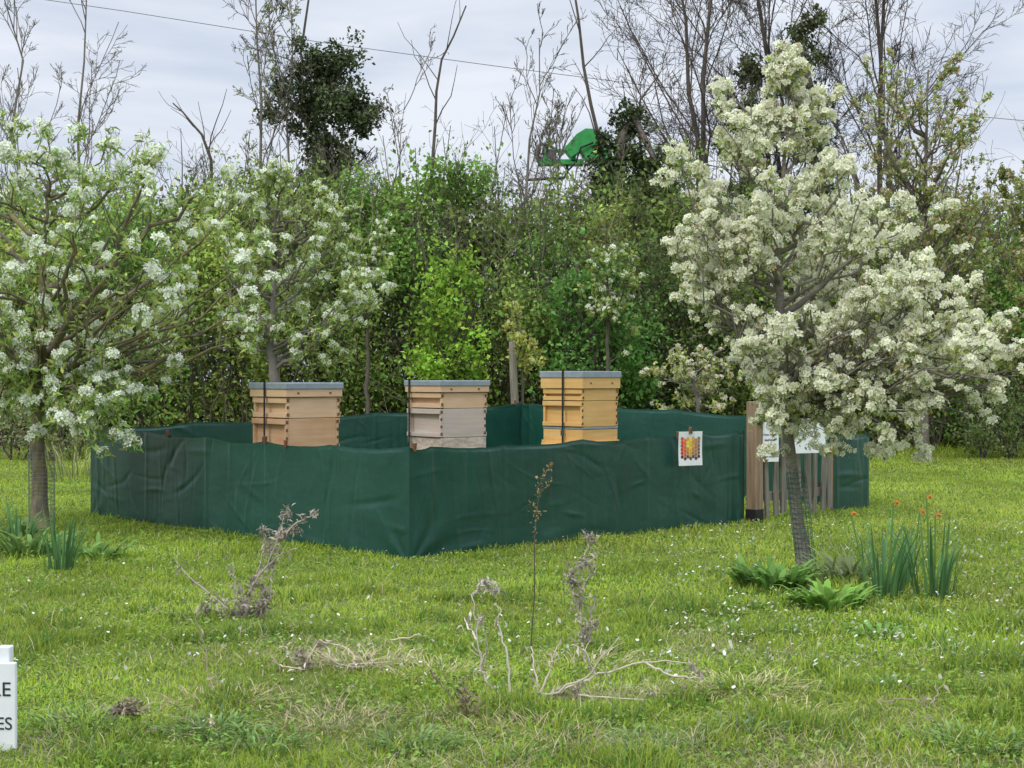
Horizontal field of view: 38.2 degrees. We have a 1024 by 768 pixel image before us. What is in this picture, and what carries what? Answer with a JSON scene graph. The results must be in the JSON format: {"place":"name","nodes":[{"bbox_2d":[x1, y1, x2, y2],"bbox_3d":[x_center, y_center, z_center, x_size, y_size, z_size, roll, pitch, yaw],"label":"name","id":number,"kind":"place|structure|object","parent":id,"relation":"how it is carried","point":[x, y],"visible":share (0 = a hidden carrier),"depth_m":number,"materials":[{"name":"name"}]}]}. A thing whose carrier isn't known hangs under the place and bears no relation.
{"place":"outdoors","nodes":[
{"label":"outdoors","id":0,"kind":"place"},
{"bbox_2d":[0,383,1023,767],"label":"ground","id":1,"kind":"structure","parent":0,"point":[562,683],"depth_m":6.10,"materials":[{"name":"plant"}]},
{"bbox_2d":[0,645,16,751],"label":"sign","id":2,"kind":"object","parent":1,"relation":"on","point":[8,701],"visible":1,"depth_m":4.54,"materials":[{"name":"plastic"}]},
{"bbox_2d":[3,499,43,548],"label":"daffodil clump","id":3,"kind":"object","parent":1,"relation":"on","point":[17,529],"visible":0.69,"depth_m":9.90,"materials":[{"name":"green plant"}]},
{"bbox_2d":[0,0,68,432],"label":"bare tree","id":4,"kind":"object","parent":1,"relation":"on","point":[18,91],"visible":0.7,"depth_m":25.92,"materials":[{"name":"brown plant"}]},
{"bbox_2d":[0,527,85,558],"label":"fern","id":5,"kind":"object","parent":1,"relation":"on","point":[18,546],"visible":0.67,"depth_m":9.47,"materials":[{"name":"green plant"}]},
{"bbox_2d":[27,440,90,482],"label":"weed plant","id":6,"kind":"object","parent":1,"relation":"on","point":[74,468],"visible":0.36,"depth_m":16.31,"materials":[{"name":"green plant"}]},
{"bbox_2d":[28,508,91,571],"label":"daffodil clump","id":7,"kind":"object","parent":1,"relation":"on","point":[68,559],"visible":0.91,"depth_m":8.73,"materials":[{"name":"green plant"}]},
{"bbox_2d":[0,336,130,462],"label":"hedge shrub","id":8,"kind":"object","parent":1,"relation":"on","point":[62,443],"visible":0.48,"depth_m":20.41,"materials":[{"name":"green plant"}]},
{"bbox_2d":[20,702,122,736],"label":"weed plant","id":9,"kind":"object","parent":1,"relation":"on","point":[75,715],"visible":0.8,"depth_m":4.88,"materials":[{"name":"green plant"}]},
{"bbox_2d":[1,0,146,436],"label":"bare tree","id":10,"kind":"object","parent":1,"relation":"on","point":[89,139],"visible":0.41,"depth_m":25.55,"materials":[{"name":"brown plant"}]},
{"bbox_2d":[0,174,150,449],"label":"hedge shrub","id":11,"kind":"object","parent":1,"relation":"on","point":[2,257],"visible":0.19,"depth_m":22.42,"materials":[{"name":"green plant"}]},
{"bbox_2d":[60,531,141,560],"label":"weed plant","id":12,"kind":"object","parent":1,"relation":"on","point":[94,550],"visible":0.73,"depth_m":9.42,"materials":[{"name":"green plant"}]},
{"bbox_2d":[100,695,149,722],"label":"dead plant","id":13,"kind":"object","parent":1,"relation":"on","point":[118,709],"visible":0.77,"depth_m":4.96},
{"bbox_2d":[0,108,282,530],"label":"pear tree","id":14,"kind":"object","parent":1,"relation":"on","point":[94,380],"visible":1,"depth_m":10.87,"materials":[{"name":"white plant"}]},
{"bbox_2d":[28,452,55,526],"bbox_3d":[-3.547,0.809,11.154,0.202,0.588,0.194,0,0,0],"label":"tree guard","id":15,"kind":"object","parent":14,"relation":"attached to","point":[47,481],"visible":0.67,"depth_m":11.12,"materials":[{"name":"metal"}]},
{"bbox_2d":[20,135,269,445],"bbox_3d":[-5.760,-1.374,22.776,4.196,4.923,2.283,0,0,0],"label":"hedge shrub","id":16,"kind":"object","parent":1,"relation":"on","point":[140,220],"visible":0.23,"depth_m":22.61,"materials":[{"name":"green plant"}]},
{"bbox_2d":[137,128,247,421],"bbox_3d":[-5.338,-1.615,24.879,1.767,5.422,1.998,0,0,-10],"label":"bare tree","id":17,"kind":"object","parent":1,"relation":"on","point":[160,170],"visible":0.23,"depth_m":24.97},
{"bbox_2d":[159,89,230,411],"bbox_3d":[-5.329,-1.902,24.969,1.164,6.035,0.669,0,0,0],"label":"dead sapling","id":18,"kind":"object","parent":1,"relation":"on","point":[207,148],"visible":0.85,"depth_m":24.98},
{"bbox_2d":[150,703,267,742],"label":"weed plant","id":19,"kind":"object","parent":1,"relation":"on","point":[221,717],"visible":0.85,"depth_m":4.80,"materials":[{"name":"green plant"}]},
{"bbox_2d":[112,168,345,426],"bbox_3d":[-4.310,-1.122,22.520,3.658,4.382,2.205,0,0,0],"label":"hedge shrub","id":20,"kind":"object","parent":1,"relation":"on","point":[209,405],"visible":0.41,"depth_m":22.46,"materials":[{"name":"green plant"}]},
{"bbox_2d":[155,677,306,715],"bbox_3d":[-0.998,1.097,5.204,0.558,0.061,0.589,0,0,-32],"label":"grass patch","id":21,"kind":"object","parent":1,"relation":"on","point":[221,700],"visible":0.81,"depth_m":5.21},
{"bbox_2d":[169,114,295,417],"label":"hedge shrub","id":22,"kind":"object","parent":1,"relation":"on","point":[202,176],"visible":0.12,"depth_m":24.06,"materials":[{"name":"green plant"}]},
{"bbox_2d":[150,503,318,621],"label":"dead thistle","id":23,"kind":"object","parent":1,"relation":"on","point":[260,608],"visible":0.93,"depth_m":7.01,"materials":[{"name":"plant"}]},
{"bbox_2d":[91,429,408,557],"bbox_3d":[-2.067,0.748,10.870,0.100,0.774,4.152,0,0,-44],"label":"netting fence","id":24,"kind":"object","parent":1,"relation":"on","point":[358,498],"visible":0.94,"depth_m":10.54,"materials":[{"name":"green fabric"}]},
{"bbox_2d":[209,720,317,758],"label":"weed plant","id":25,"kind":"object","parent":1,"relation":"on","point":[254,734],"visible":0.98,"depth_m":4.59,"materials":[{"name":"green plant"}]},
{"bbox_2d":[224,0,359,378],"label":"bare tree","id":26,"kind":"object","parent":1,"relation":"on","point":[273,43],"visible":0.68,"depth_m":24.54,"materials":[{"name":"brown plant"}]},
{"bbox_2d":[253,26,393,381],"bbox_3d":[-3.195,-2.503,24.950,2.333,7.086,1.657,0,0,0],"label":"ivy clump","id":27,"kind":"object","parent":26,"relation":"attached to","point":[347,106],"visible":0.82,"depth_m":24.78,"materials":[{"name":"green plant"}]},
{"bbox_2d":[249,382,343,445],"bbox_3d":[-1.626,0.543,11.042,0.558,1.116,0.512,0,0,-41],"label":"beehive","id":28,"kind":"object","parent":1,"relation":"on","point":[297,413],"visible":0.59,"depth_m":10.89,"materials":[{"name":"brown wood"}]},
{"bbox_2d":[222,0,383,378],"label":"bare tree","id":29,"kind":"object","parent":1,"relation":"on","point":[366,156],"visible":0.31,"depth_m":26.04,"materials":[{"name":"plant"}]},
{"bbox_2d":[212,157,398,382],"bbox_3d":[-2.465,-0.767,17.571,2.321,3.743,1.748,0,0,0],"label":"pear tree","id":30,"kind":"object","parent":1,"relation":"on","point":[264,343],"visible":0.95,"depth_m":17.35,"materials":[{"name":"white plant"}]},
{"bbox_2d":[106,400,520,448],"bbox_3d":[-1.723,0.644,14.191,0.086,0.926,5.141,0,0,45],"label":"netting fence","id":31,"kind":"object","parent":1,"relation":"on","point":[377,430],"visible":0.15,"depth_m":14.51,"materials":[{"name":"green fabric"}]},
{"bbox_2d":[196,184,435,418],"bbox_3d":[-3.056,-0.965,22.771,4.078,4.162,2.257,0,0,0],"label":"hedge shrub","id":32,"kind":"object","parent":1,"relation":"on","point":[324,348],"visible":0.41,"depth_m":22.55,"materials":[{"name":"green plant"}]},
{"bbox_2d":[248,696,404,738],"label":"dry grass tuft","id":33,"kind":"object","parent":1,"relation":"on","point":[368,710],"visible":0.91,"depth_m":4.96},
{"bbox_2d":[272,627,434,673],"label":"dead plant","id":34,"kind":"object","parent":1,"relation":"on","point":[299,654],"visible":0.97,"depth_m":5.80,"materials":[{"name":"plant"}]},
{"bbox_2d":[300,640,422,673],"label":"dry grass tuft","id":35,"kind":"object","parent":1,"relation":"on","point":[374,652],"visible":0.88,"depth_m":5.99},
{"bbox_2d":[304,127,425,412],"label":"hedge shrub","id":36,"kind":"object","parent":1,"relation":"on","point":[364,196],"visible":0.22,"depth_m":23.42,"materials":[{"name":"green plant"}]},
{"bbox_2d":[332,212,398,413],"bbox_3d":[-2.131,-0.717,21.497,0.959,3.608,0.846,0,0,0],"label":"fruit tree","id":37,"kind":"object","parent":1,"relation":"on","point":[377,241],"visible":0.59,"depth_m":21.47,"materials":[{"name":"white plant"}]},
{"bbox_2d":[305,149,496,413],"bbox_3d":[-1.772,-1.293,23.060,3.380,4.794,2.318,0,0,0],"label":"hedge shrub","id":38,"kind":"object","parent":1,"relation":"on","point":[405,247],"visible":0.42,"depth_m":22.83,"materials":[{"name":"green plant"}]},
{"bbox_2d":[335,25,472,372],"bbox_3d":[-1.500,-2.490,24.419,2.312,7.167,1.840,0,0,27],"label":"bare tree","id":39,"kind":"object","parent":1,"relation":"on","point":[397,105],"visible":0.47,"depth_m":24.41,"materials":[{"name":"brown plant"}]},
{"bbox_2d":[359,721,473,757],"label":"weed plant","id":40,"kind":"object","parent":1,"relation":"on","point":[429,730],"visible":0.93,"depth_m":4.59,"materials":[{"name":"green plant"}]},
{"bbox_2d":[350,93,510,412],"bbox_3d":[-1.436,-1.830,24.196,2.843,5.753,2.010,0,0,0],"label":"hedge shrub","id":41,"kind":"object","parent":1,"relation":"on","point":[418,183],"visible":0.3,"depth_m":23.95,"materials":[{"name":"green plant"}]},
{"bbox_2d":[397,0,466,336],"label":"dead sapling","id":42,"kind":"object","parent":1,"relation":"on","point":[435,115],"visible":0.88,"depth_m":24.18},
{"bbox_2d":[373,653,507,683],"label":"dry grass tuft","id":43,"kind":"object","parent":1,"relation":"on","point":[438,667],"visible":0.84,"depth_m":5.77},
{"bbox_2d":[379,212,509,407],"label":"hedge shrub","id":44,"kind":"object","parent":1,"relation":"on","point":[435,366],"visible":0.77,"depth_m":21.58,"materials":[{"name":"green plant"}]},
{"bbox_2d":[404,380,489,449],"bbox_3d":[-0.548,0.531,12.193,0.558,1.130,0.512,0,0,-39],"label":"beehive","id":45,"kind":"object","parent":1,"relation":"on","point":[447,413],"visible":0.71,"depth_m":12.04,"materials":[{"name":"brown wood"}]},
{"bbox_2d":[428,669,485,718],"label":"dead plant","id":46,"kind":"object","parent":1,"relation":"on","point":[463,700],"visible":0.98,"depth_m":4.97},
{"bbox_2d":[418,104,539,403],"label":"hedge shrub","id":47,"kind":"object","parent":1,"relation":"on","point":[468,179],"visible":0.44,"depth_m":23.99,"materials":[{"name":"green plant"}]},
{"bbox_2d":[457,571,512,693],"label":"dead plant","id":48,"kind":"object","parent":1,"relation":"on","point":[485,583],"visible":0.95,"depth_m":5.28,"materials":[{"name":"plant"}]},
{"bbox_2d":[407,188,603,406],"bbox_3d":[0.195,-0.909,22.334,3.730,4.073,2.263,0,0,0],"label":"hedge shrub","id":49,"kind":"object","parent":1,"relation":"on","point":[520,300],"visible":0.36,"depth_m":22.12,"materials":[{"name":"green plant"}]},
{"bbox_2d":[0,117,1023,448],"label":"undergrowth","id":50,"kind":"object","parent":1,"relation":"on","point":[534,217],"visible":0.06,"depth_m":23.54,"materials":[{"name":"green plant"}]},
{"bbox_2d":[0,93,1023,447],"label":"brushwood","id":51,"kind":"object","parent":1,"relation":"on","point":[540,189],"visible":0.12,"depth_m":22.96,"materials":[{"name":"plant"}]},
{"bbox_2d":[3,518,1023,690],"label":"daisies","id":52,"kind":"object","parent":1,"relation":"on","point":[669,649],"visible":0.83,"depth_m":6.72,"materials":[{"name":"white plant"}]},
{"bbox_2d":[509,341,518,403],"bbox_3d":[0.034,0.294,18.502,0.146,1.652,0.099,0,0,0],"label":"wooden stake","id":53,"kind":"object","parent":1,"relation":"on","point":[513,376],"visible":0.57,"depth_m":18.46,"materials":[{"name":"grey wood"}]},
{"bbox_2d":[499,298,545,404],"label":"young fruit tree","id":54,"kind":"object","parent":1,"relation":"on","point":[517,336],"visible":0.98,"depth_m":18.56,"materials":[{"name":"green plant"}]},
{"bbox_2d":[456,704,614,748],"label":"dry grass tuft","id":55,"kind":"object","parent":1,"relation":"on","point":[512,719],"visible":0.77,"depth_m":4.84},
{"bbox_2d":[527,462,552,664],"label":"rose sapling","id":56,"kind":"object","parent":1,"relation":"on","point":[540,491],"visible":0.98,"depth_m":5.77,"materials":[{"name":"brown plant"}]},
{"bbox_2d":[495,1,595,401],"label":"bare tree","id":57,"kind":"object","parent":1,"relation":"on","point":[543,134],"visible":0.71,"depth_m":24.34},
{"bbox_2d":[503,76,599,348],"bbox_3d":[0.679,-1.998,24.734,1.680,6.183,1.699,0,0,0],"label":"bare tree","id":58,"kind":"object","parent":1,"relation":"on","point":[558,106],"visible":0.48,"depth_m":24.95,"materials":[{"name":"brown plant"}]},
{"bbox_2d":[487,154,620,404],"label":"hedge shrub","id":59,"kind":"object","parent":1,"relation":"on","point":[550,256],"visible":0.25,"depth_m":22.68,"materials":[{"name":"green plant"}]},
{"bbox_2d":[409,431,743,558],"bbox_3d":[0.579,0.749,10.555,3.438,0.776,0.104,0,0,-44],"label":"netting fence","id":60,"kind":"object","parent":1,"relation":"on","point":[462,499],"visible":0.96,"depth_m":10.31,"materials":[{"name":"green fabric"}]},
{"bbox_2d":[678,427,701,465],"bbox_3d":[1.342,0.467,11.100,0.220,0.290,0.021,0,0,-29],"label":"honey poster","id":61,"kind":"object","parent":60,"relation":"attached to","point":[690,447],"visible":1,"depth_m":11.10,"materials":[{"name":"paper"}]},
{"bbox_2d":[540,371,620,443],"bbox_3d":[0.591,0.488,12.991,0.558,1.210,0.512,0,0,-45],"label":"beehive","id":62,"kind":"object","parent":1,"relation":"on","point":[579,408],"visible":0.82,"depth_m":12.83,"materials":[{"name":"yellow wood"}]},
{"bbox_2d":[560,529,607,649],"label":"dead thistle","id":63,"kind":"object","parent":1,"relation":"on","point":[589,630],"visible":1,"depth_m":6.25,"materials":[{"name":"plant"}]},
{"bbox_2d":[530,641,650,671],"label":"dry grass tuft","id":64,"kind":"object","parent":1,"relation":"on","point":[625,656],"visible":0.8,"depth_m":5.97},
{"bbox_2d":[494,209,692,409],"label":"hedge shrub","id":65,"kind":"object","parent":1,"relation":"on","point":[627,367],"visible":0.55,"depth_m":21.47,"materials":[{"name":"green plant"}]},
{"bbox_2d":[570,0,617,162],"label":"dead sapling","id":66,"kind":"object","parent":1,"relation":"on","point":[594,122],"visible":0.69,"depth_m":25.78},
{"bbox_2d":[538,165,661,404],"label":"hedge shrub","id":67,"kind":"object","parent":1,"relation":"on","point":[604,221],"visible":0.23,"depth_m":23.02,"materials":[{"name":"green plant"}]},
{"bbox_2d":[573,243,649,400],"bbox_3d":[1.456,-0.458,20.799,1.009,3.095,0.899,0,0,33],"label":"fruit tree","id":68,"kind":"object","parent":1,"relation":"on","point":[605,309],"visible":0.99,"depth_m":20.74,"materials":[{"name":"white plant"}]},
{"bbox_2d":[519,633,711,701],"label":"dead plant","id":69,"kind":"object","parent":1,"relation":"on","point":[592,670],"visible":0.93,"depth_m":5.27,"materials":[{"name":"plant"}]},
{"bbox_2d":[579,96,688,408],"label":"ivy clump","id":70,"kind":"object","parent":1,"relation":"on","point":[626,128],"visible":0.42,"depth_m":24.89,"materials":[{"name":"green plant"}]},
{"bbox_2d":[525,128,742,414],"bbox_3d":[2.276,-1.886,27.992,4.063,5.826,2.160,0,0,0],"label":"boom lift","id":71,"kind":"object","parent":1,"relation":"on","point":[584,141],"visible":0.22,"depth_m":27.76,"materials":[{"name":"green paint"}]},
{"bbox_2d":[520,0,781,371],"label":"bare tree","id":72,"kind":"object","parent":1,"relation":"on","point":[688,83],"visible":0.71,"depth_m":26.97,"materials":[{"name":"plant"}]},
{"bbox_2d":[599,720,707,756],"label":"weed plant","id":73,"kind":"object","parent":1,"relation":"on","point":[626,736],"visible":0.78,"depth_m":4.63,"materials":[{"name":"green plant"}]},
{"bbox_2d":[576,188,764,414],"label":"hedge shrub","id":74,"kind":"object","parent":1,"relation":"on","point":[695,327],"visible":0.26,"depth_m":22.39,"materials":[{"name":"green plant"}]},
{"bbox_2d":[618,98,737,410],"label":"hedge shrub","id":75,"kind":"object","parent":1,"relation":"on","point":[681,182],"visible":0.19,"depth_m":24.27,"materials":[{"name":"green plant"}]},
{"bbox_2d":[639,343,744,413],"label":"apple tree","id":76,"kind":"object","parent":1,"relation":"on","point":[710,386],"visible":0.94,"depth_m":15.51,"materials":[{"name":"white plant"}]},
{"bbox_2d":[521,403,868,503],"bbox_3d":[1.634,0.646,14.517,4.271,0.920,0.084,0,0,45],"label":"netting fence","id":77,"kind":"object","parent":1,"relation":"on","point":[634,423],"visible":0.18,"depth_m":14.61,"materials":[{"name":"green fabric"}]},
{"bbox_2d":[664,661,826,703],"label":"dry grass tuft","id":78,"kind":"object","parent":1,"relation":"on","point":[770,681],"visible":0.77,"depth_m":5.45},
{"bbox_2d":[711,46,780,389],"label":"ivy clump","id":79,"kind":"object","parent":1,"relation":"on","point":[757,79],"visible":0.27,"depth_m":26.48,"materials":[{"name":"green plant"}]},
{"bbox_2d":[660,178,835,417],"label":"hedge shrub","id":80,"kind":"object","parent":1,"relation":"on","point":[741,395],"visible":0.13,"depth_m":22.81,"materials":[{"name":"green plant"}]},
{"bbox_2d":[703,711,803,741],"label":"weed plant","id":81,"kind":"object","parent":1,"relation":"on","point":[736,715],"visible":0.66,"depth_m":4.79,"materials":[{"name":"green plant"}]},
{"bbox_2d":[746,401,763,523],"bbox_3d":[1.932,0.629,11.708,0.128,0.980,0.114,0,0,-44],"label":"gate post","id":82,"kind":"object","parent":1,"relation":"on","point":[754,485],"visible":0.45,"depth_m":11.67,"materials":[{"name":"brown wood"}]},
{"bbox_2d":[763,433,832,517],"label":"picket gate","id":83,"kind":"structure","parent":82,"relation":"attached to","point":[823,489],"depth_m":12.15,"materials":[{"name":"brown wood"}]},
{"bbox_2d":[794,420,825,453],"bbox_3d":[2.382,0.421,11.981,0.380,0.280,0.011,0,0,-24],"label":"gate sign","id":84,"kind":"object","parent":83,"relation":"attached to","point":[802,449],"visible":0.4,"depth_m":11.99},
{"bbox_2d":[630,0,898,415],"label":"bare tree","id":85,"kind":"object","parent":1,"relation":"on","point":[766,46],"visible":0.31,"depth_m":27.26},
{"bbox_2d":[780,3,845,292],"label":"ivy clump","id":86,"kind":"object","parent":85,"relation":"attached to","point":[800,35],"visible":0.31,"depth_m":26.68,"materials":[{"name":"green plant"}]},
{"bbox_2d":[710,553,830,592],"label":"fern","id":87,"kind":"object","parent":1,"relation":"on","point":[765,578],"visible":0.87,"depth_m":7.98,"materials":[{"name":"green plant"}]},
{"bbox_2d":[773,577,881,610],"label":"fern","id":88,"kind":"object","parent":1,"relation":"on","point":[816,595],"visible":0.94,"depth_m":7.36,"materials":[{"name":"green plant"}]},
{"bbox_2d":[649,39,1023,566],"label":"pear tree","id":89,"kind":"object","parent":1,"relation":"on","point":[840,383],"visible":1,"depth_m":8.76,"materials":[{"name":"white plant"}]},
{"bbox_2d":[786,472,815,564],"bbox_3d":[1.750,0.823,8.954,0.188,0.579,0.124,0,0,0],"label":"tree guard","id":90,"kind":"object","parent":89,"relation":"attached to","point":[807,528],"visible":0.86,"depth_m":8.91,"materials":[{"name":"grey metal"}]},
{"bbox_2d":[791,542,894,583],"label":"fern","id":91,"kind":"object","parent":1,"relation":"on","point":[841,567],"visible":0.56,"depth_m":8.36,"materials":[{"name":"green plant"}]},
{"bbox_2d":[830,435,868,511],"bbox_3d":[2.925,0.772,12.818,0.566,0.684,0.082,0,0,-45],"label":"netting fence","id":92,"kind":"object","parent":1,"relation":"on","point":[850,481],"visible":0.82,"depth_m":12.78,"materials":[{"name":"green fabric"}]},
{"bbox_2d":[759,179,964,447],"bbox_3d":[5.637,-1.162,22.994,3.508,4.498,2.271,0,0,0],"label":"hedge shrub","id":93,"kind":"object","parent":1,"relation":"on","point":[834,305],"visible":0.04,"depth_m":22.87,"materials":[{"name":"green plant"}]},
{"bbox_2d":[836,619,909,637],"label":"weed plant","id":94,"kind":"object","parent":1,"relation":"on","point":[878,625],"visible":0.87,"depth_m":6.68,"materials":[{"name":"green plant"}]},
{"bbox_2d":[838,500,926,601],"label":"daffodil clump","id":95,"kind":"object","parent":1,"relation":"on","point":[889,583],"visible":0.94,"depth_m":7.62,"materials":[{"name":"green plant"}]},
{"bbox_2d":[843,671,937,694],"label":"weed plant","id":96,"kind":"object","parent":1,"relation":"on","point":[894,678],"visible":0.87,"depth_m":5.47,"materials":[{"name":"green plant"}]},
{"bbox_2d":[773,0,1023,431],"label":"bare tree","id":97,"kind":"object","parent":1,"relation":"on","point":[879,44],"visible":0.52,"depth_m":26.94,"materials":[{"name":"plant"}]},
{"bbox_2d":[887,509,925,590],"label":"daffodil clump","id":98,"kind":"object","parent":1,"relation":"on","point":[908,578],"visible":0.59,"depth_m":8.00,"materials":[{"name":"green plant"}]},
{"bbox_2d":[838,46,1009,462],"bbox_3d":[5.570,-1.704,20.017,2.197,5.602,1.844,0,0,20],"label":"apple tree","id":99,"kind":"object","parent":1,"relation":"on","point":[923,204],"visible":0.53,"depth_m":19.84,"materials":[{"name":"green plant"}]},
{"bbox_2d":[883,494,967,599],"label":"daffodil clump","id":100,"kind":"object","parent":1,"relation":"on","point":[945,571],"visible":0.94,"depth_m":7.65,"materials":[{"name":"green plant"}]},
{"bbox_2d":[864,146,1023,449],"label":"hedge shrub","id":101,"kind":"object","parent":1,"relation":"on","point":[999,297],"visible":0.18,"depth_m":22.71,"materials":[{"name":"green plant"}]},
{"bbox_2d":[921,718,1023,759],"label":"weed plant","id":102,"kind":"object","parent":1,"relation":"on","point":[982,750],"visible":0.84,"depth_m":4.59,"materials":[{"name":"green plant"}]},
{"bbox_2d":[929,332,1023,459],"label":"hedge shrub","id":103,"kind":"object","parent":1,"relation":"on","point":[979,432],"visible":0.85,"depth_m":20.87,"materials":[{"name":"green plant"}]},
{"bbox_2d":[964,181,1023,448],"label":"hedge shrub","id":104,"kind":"object","parent":1,"relation":"on","point":[1006,262],"visible":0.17,"depth_m":23.21,"materials":[{"name":"green plant"}]},
{"bbox_2d":[979,126,1023,388],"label":"apple tree","id":105,"kind":"object","parent":1,"relation":"on","point":[1008,176],"visible":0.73,"depth_m":20.06,"materials":[{"name":"green plant"}]},
{"bbox_2d":[0,0,1023,382],"label":"sky","id":106,"kind":"structure","parent":0,"point":[189,63],"materials":[{"name":"white"}]},
{"bbox_2d":[48,0,1023,120],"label":"overhead wire","id":107,"kind":"object","parent":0,"point":[427,56],"visible":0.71,"depth_m":41.95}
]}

